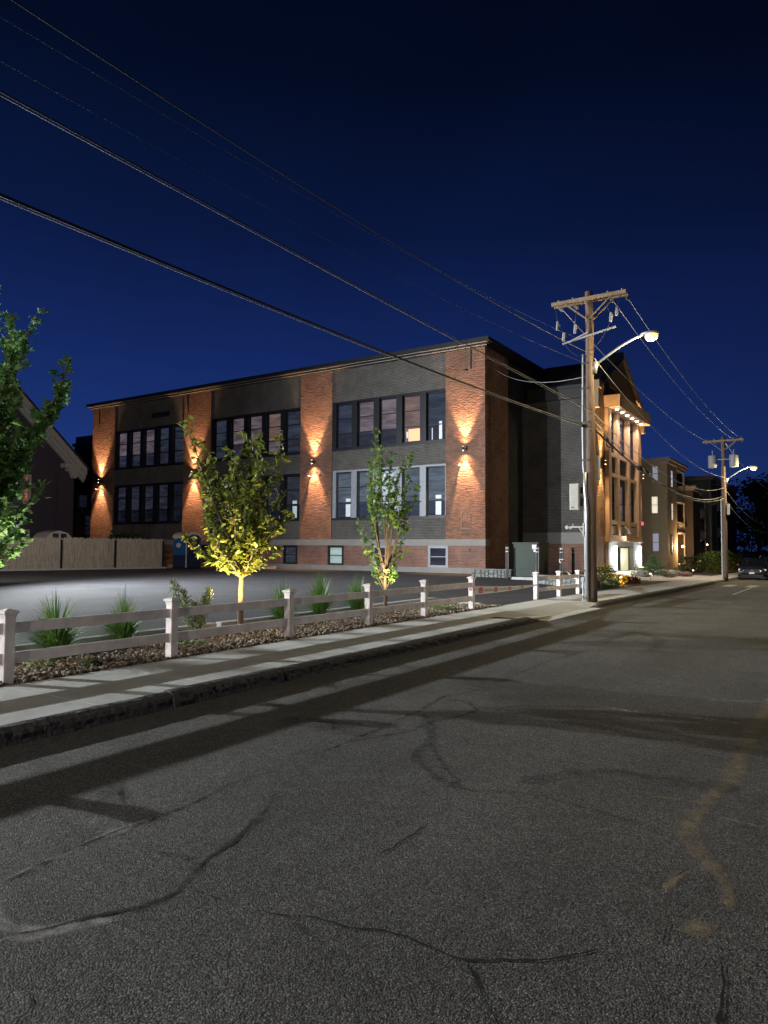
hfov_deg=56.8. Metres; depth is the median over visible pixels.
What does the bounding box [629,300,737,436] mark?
overhead wire
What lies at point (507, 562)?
bollard
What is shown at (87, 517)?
window
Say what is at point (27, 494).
window
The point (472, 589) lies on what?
tape wrap
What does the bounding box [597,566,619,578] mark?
garden shrub
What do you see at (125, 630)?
ornamental grass
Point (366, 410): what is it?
window
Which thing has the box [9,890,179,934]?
road crack
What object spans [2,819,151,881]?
road stain
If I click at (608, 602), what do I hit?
curb
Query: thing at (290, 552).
basement window
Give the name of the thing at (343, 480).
window
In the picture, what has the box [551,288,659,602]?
utility pole
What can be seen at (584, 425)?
splice case
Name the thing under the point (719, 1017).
road crack
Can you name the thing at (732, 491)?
triple decker house
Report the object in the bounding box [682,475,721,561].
triple decker house
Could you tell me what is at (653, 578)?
entrance path
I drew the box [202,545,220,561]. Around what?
basement window
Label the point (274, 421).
window
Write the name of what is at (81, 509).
house
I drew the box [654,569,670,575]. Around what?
boulder
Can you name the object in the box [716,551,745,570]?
yard shrub
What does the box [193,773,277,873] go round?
road crack
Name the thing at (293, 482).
window
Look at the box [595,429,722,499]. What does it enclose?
overhead wire
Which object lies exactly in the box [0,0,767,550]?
sky
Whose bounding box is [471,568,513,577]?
stone wall
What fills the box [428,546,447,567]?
basement window
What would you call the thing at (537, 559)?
bollard
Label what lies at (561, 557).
bollard
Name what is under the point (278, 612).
ornamental grass
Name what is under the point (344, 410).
window
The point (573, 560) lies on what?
bollard
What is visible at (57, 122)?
overhead wire
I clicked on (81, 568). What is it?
lot edge kerb
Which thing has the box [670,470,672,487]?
window
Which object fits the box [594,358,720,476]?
overhead wire
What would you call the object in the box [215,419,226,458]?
window
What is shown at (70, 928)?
road crack
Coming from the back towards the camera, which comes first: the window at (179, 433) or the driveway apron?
the window at (179, 433)
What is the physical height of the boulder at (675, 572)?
0.659 m
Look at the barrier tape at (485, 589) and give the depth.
20.13 m
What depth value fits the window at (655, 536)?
65.43 m
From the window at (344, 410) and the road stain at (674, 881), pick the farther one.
the window at (344, 410)
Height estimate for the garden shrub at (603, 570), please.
1.044 m
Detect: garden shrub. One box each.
[582,569,612,584]
[597,564,615,583]
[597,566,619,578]
[602,577,619,586]
[608,574,628,584]
[622,575,640,583]
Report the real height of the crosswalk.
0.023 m
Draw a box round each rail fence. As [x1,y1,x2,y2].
[0,576,475,685]
[532,570,580,599]
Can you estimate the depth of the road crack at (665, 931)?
3.33 m
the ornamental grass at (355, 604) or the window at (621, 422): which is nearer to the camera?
the ornamental grass at (355, 604)
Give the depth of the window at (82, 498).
71.12 m
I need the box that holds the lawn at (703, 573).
[652,562,740,575]
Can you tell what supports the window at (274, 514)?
in the school building at (463, 443)
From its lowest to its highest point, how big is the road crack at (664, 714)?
0.001 m
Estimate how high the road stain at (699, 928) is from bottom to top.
0.001 m
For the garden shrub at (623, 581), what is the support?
on the garden bed soil at (636, 584)
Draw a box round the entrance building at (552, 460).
[521,352,650,572]
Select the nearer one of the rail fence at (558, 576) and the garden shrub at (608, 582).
the rail fence at (558, 576)
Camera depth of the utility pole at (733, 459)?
45.31 m
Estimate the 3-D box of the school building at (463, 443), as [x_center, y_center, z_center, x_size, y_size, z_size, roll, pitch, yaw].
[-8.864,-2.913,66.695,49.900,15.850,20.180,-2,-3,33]
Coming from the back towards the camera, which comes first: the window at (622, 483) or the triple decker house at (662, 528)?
the triple decker house at (662, 528)
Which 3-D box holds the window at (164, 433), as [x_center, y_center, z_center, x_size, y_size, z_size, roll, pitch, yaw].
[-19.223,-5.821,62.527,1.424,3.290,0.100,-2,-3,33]
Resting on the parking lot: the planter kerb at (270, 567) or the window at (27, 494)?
the planter kerb at (270, 567)
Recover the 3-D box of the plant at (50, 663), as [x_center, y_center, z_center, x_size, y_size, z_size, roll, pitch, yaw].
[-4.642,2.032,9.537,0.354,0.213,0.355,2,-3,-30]
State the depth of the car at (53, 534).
52.88 m
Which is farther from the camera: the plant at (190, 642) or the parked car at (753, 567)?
the parked car at (753, 567)
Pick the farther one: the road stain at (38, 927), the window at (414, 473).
the window at (414, 473)
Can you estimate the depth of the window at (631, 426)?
57.30 m
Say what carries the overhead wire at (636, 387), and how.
attached to the utility pole at (578, 500)
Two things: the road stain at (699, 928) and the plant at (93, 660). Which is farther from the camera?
the plant at (93, 660)
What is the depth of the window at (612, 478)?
52.27 m
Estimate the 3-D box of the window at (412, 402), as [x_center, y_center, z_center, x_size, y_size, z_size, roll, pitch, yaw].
[1.999,-6.389,48.765,1.424,3.290,0.100,-2,-3,33]
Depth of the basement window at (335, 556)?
51.50 m
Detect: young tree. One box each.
[0,285,73,567]
[177,414,295,623]
[355,427,420,606]
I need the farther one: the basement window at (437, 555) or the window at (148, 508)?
the window at (148, 508)
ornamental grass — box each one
[15,593,116,662]
[85,584,163,649]
[257,576,311,619]
[299,572,346,614]
[334,575,384,609]
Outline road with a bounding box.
[0,578,767,1023]
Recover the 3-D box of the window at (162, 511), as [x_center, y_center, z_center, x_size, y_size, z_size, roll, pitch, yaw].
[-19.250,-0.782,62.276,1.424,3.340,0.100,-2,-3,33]
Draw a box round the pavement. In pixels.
[0,572,737,725]
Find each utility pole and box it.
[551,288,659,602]
[702,437,757,581]
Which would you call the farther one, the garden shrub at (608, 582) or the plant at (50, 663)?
the garden shrub at (608, 582)
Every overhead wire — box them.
[0,90,591,410]
[0,95,590,411]
[0,193,592,428]
[0,199,589,428]
[1,17,590,343]
[1,61,591,365]
[11,0,591,354]
[566,314,699,437]
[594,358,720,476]
[595,414,722,490]
[595,422,723,501]
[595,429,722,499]
[614,302,730,437]
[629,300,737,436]
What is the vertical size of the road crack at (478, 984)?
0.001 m
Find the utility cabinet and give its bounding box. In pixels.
[509,542,548,579]
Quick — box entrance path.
[580,570,705,580]
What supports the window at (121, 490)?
in the school building at (463, 443)
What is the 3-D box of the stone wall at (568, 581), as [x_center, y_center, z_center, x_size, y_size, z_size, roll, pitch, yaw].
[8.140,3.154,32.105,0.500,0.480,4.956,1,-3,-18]
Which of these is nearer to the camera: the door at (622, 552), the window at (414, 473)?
the window at (414, 473)
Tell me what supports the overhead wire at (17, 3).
attached to the utility pole at (578, 500)
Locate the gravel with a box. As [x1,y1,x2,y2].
[0,603,497,686]
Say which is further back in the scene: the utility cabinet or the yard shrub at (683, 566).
the yard shrub at (683, 566)
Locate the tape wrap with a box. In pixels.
[468,586,474,591]
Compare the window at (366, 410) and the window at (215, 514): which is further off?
the window at (215, 514)
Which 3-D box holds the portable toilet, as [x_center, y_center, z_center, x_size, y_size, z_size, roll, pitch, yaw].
[-14.686,2.855,52.968,1.550,2.700,1.540,-2,-3,33]
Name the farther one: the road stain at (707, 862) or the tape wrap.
the tape wrap
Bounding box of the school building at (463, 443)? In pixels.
[72,336,551,573]
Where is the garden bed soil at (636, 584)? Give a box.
[600,579,666,586]
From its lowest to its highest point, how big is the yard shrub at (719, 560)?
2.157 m
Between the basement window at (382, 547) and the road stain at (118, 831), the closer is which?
the road stain at (118, 831)
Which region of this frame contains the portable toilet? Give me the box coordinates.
[172,532,201,568]
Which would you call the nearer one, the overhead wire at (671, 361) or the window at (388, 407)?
the overhead wire at (671, 361)
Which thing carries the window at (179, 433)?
in the school building at (463, 443)
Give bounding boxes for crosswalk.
[724,585,756,586]
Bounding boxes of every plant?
[24,659,52,668]
[82,656,101,666]
[178,639,208,644]
[429,604,456,609]
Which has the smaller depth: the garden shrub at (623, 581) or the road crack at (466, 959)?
the road crack at (466, 959)
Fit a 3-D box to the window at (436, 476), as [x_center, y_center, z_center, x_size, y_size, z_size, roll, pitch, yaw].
[3.560,-1.393,47.484,1.424,3.340,0.100,-2,-3,33]
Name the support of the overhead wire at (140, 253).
attached to the utility pole at (578, 500)
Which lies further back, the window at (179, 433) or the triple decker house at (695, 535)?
the triple decker house at (695, 535)
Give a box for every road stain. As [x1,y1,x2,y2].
[0,912,77,931]
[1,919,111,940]
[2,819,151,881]
[663,871,688,892]
[679,808,733,905]
[682,918,706,934]
[694,699,767,803]
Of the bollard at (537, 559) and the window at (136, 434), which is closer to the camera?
the bollard at (537, 559)
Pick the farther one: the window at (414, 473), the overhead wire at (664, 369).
the window at (414, 473)
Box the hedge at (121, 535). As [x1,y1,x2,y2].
[105,530,146,567]
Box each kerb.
[0,567,166,570]
[0,617,539,748]
[15,597,481,651]
[257,566,275,568]
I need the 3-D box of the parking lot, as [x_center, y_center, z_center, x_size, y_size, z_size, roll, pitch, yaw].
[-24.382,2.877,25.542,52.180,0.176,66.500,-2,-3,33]
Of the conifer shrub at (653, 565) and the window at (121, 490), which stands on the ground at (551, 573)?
the conifer shrub at (653, 565)
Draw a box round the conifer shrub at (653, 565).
[639,555,665,575]
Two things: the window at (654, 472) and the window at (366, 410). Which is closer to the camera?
the window at (366, 410)
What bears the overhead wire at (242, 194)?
attached to the utility pole at (578, 500)
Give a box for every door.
[188,534,199,566]
[617,547,628,570]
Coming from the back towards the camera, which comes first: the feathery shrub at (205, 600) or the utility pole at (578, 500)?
the utility pole at (578, 500)
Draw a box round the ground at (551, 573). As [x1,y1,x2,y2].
[488,551,766,607]
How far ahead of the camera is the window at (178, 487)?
61.34 m
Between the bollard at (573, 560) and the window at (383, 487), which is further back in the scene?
the window at (383, 487)
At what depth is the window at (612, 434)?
52.52 m
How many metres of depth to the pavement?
10.32 m
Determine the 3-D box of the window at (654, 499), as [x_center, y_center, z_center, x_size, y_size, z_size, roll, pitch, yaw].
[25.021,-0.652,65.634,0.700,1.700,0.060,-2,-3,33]
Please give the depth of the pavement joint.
16.80 m
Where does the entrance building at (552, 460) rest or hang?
on the ground at (551, 573)
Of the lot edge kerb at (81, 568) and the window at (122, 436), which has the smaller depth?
the lot edge kerb at (81, 568)
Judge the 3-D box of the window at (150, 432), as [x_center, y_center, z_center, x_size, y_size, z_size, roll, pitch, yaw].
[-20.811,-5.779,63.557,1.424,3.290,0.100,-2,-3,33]
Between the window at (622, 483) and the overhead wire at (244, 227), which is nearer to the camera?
the overhead wire at (244, 227)
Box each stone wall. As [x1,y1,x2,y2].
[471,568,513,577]
[531,574,600,588]
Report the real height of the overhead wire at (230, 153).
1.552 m
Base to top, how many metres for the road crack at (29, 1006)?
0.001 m
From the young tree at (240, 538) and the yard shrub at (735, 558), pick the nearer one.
the young tree at (240, 538)
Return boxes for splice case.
[580,422,587,427]
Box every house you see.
[0,369,88,563]
[72,477,91,562]
[641,457,702,568]
[677,485,708,564]
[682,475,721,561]
[717,484,738,561]
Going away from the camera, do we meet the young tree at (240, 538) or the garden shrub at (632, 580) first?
the young tree at (240, 538)
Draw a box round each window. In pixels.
[9,474,31,508]
[11,529,29,556]
[78,493,87,508]
[83,514,90,536]
[117,487,125,522]
[119,432,126,467]
[130,486,138,522]
[132,431,139,466]
[144,485,152,521]
[145,429,153,464]
[158,484,167,521]
[159,427,168,463]
[173,483,182,521]
[174,425,183,462]
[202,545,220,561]
[214,482,224,520]
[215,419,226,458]
[232,417,243,456]
[250,415,261,455]
[267,477,279,518]
[268,412,280,454]
[283,545,297,563]
[286,475,299,518]
[287,410,300,452]
[327,545,343,564]
[337,472,350,517]
[338,403,351,447]
[358,471,372,517]
[359,400,373,446]
[372,545,389,565]
[380,469,395,516]
[381,397,395,444]
[403,467,419,516]
[404,394,419,442]
[428,391,444,439]
[428,466,444,515]
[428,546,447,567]
[611,413,613,452]
[612,478,613,519]
[619,418,623,456]
[620,480,624,521]
[630,424,632,459]
[630,483,633,522]
[651,465,658,481]
[651,496,658,513]
[652,533,659,551]
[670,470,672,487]
[671,502,673,520]
[671,535,673,553]
[677,474,681,485]
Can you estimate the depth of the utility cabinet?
37.25 m
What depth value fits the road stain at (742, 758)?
6.02 m
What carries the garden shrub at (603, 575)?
on the garden bed soil at (636, 584)
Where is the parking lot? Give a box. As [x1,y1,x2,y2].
[0,564,662,644]
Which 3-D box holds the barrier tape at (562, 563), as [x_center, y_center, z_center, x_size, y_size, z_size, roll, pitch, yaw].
[8.244,2.508,31.680,0.189,0.650,10.616,0,-3,10]
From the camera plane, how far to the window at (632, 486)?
57.06 m
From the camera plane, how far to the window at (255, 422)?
56.74 m
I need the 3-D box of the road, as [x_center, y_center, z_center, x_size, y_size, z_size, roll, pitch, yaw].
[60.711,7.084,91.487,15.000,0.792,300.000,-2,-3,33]
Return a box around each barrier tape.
[475,584,537,594]
[559,559,575,578]
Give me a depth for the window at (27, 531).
53.64 m
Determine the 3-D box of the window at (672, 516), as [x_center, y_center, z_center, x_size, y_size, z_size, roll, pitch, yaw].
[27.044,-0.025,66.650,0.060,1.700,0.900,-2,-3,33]
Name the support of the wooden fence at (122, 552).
on the parking lot
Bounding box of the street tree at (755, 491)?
[728,472,767,557]
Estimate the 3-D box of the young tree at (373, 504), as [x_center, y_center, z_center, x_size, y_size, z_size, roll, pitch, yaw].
[0.058,0.222,18.409,1.693,4.905,1.128,2,-3,-29]
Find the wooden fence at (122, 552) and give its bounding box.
[0,537,163,568]
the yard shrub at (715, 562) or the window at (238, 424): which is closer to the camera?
the window at (238, 424)
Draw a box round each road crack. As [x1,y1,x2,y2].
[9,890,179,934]
[15,989,32,1023]
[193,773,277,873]
[194,890,598,960]
[381,787,447,852]
[466,965,498,1023]
[608,707,736,722]
[662,913,677,944]
[716,959,725,1023]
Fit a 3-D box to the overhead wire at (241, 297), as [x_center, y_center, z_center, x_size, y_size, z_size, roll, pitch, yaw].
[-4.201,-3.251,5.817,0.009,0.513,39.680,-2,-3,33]
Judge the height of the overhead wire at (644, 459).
1.179 m
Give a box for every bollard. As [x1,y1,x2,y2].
[506,547,508,578]
[536,547,539,573]
[560,547,563,574]
[571,547,574,573]
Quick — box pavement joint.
[491,617,514,618]
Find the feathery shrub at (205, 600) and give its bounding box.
[168,577,213,629]
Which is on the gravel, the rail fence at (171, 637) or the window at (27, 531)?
the rail fence at (171, 637)
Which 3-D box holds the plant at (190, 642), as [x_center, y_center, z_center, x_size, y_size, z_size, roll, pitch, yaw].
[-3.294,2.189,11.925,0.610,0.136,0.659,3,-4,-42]
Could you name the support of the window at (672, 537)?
in the triple decker house at (662, 528)
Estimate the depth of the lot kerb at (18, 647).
13.80 m
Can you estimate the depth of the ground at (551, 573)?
49.52 m
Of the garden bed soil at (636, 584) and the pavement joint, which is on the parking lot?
the garden bed soil at (636, 584)
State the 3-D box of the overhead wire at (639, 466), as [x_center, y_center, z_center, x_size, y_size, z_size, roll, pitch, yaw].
[14.212,-1.517,34.001,0.026,1.558,27.204,-2,-3,33]
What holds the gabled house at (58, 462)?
on the parking lot
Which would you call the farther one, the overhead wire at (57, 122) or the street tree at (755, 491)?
the street tree at (755, 491)
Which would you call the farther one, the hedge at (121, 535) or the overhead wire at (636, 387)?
the hedge at (121, 535)
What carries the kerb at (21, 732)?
on the road
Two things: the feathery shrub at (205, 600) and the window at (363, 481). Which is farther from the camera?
the window at (363, 481)
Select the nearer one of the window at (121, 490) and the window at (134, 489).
the window at (134, 489)
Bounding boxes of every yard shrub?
[677,555,708,572]
[696,552,729,572]
[699,550,736,571]
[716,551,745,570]
[730,553,757,568]
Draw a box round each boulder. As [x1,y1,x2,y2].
[635,571,649,576]
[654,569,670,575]
[669,569,681,575]
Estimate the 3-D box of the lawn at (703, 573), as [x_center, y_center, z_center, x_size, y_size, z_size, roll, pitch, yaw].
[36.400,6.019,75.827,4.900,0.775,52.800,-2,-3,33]
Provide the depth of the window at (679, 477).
82.52 m
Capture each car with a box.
[33,531,71,567]
[737,558,767,579]
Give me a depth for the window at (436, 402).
47.76 m
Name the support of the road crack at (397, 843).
on the road
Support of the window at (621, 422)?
in the entrance building at (552, 460)
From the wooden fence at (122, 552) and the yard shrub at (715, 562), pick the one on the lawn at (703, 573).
the yard shrub at (715, 562)
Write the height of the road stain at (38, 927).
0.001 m
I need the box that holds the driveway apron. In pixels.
[539,607,600,620]
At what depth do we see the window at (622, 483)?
54.61 m

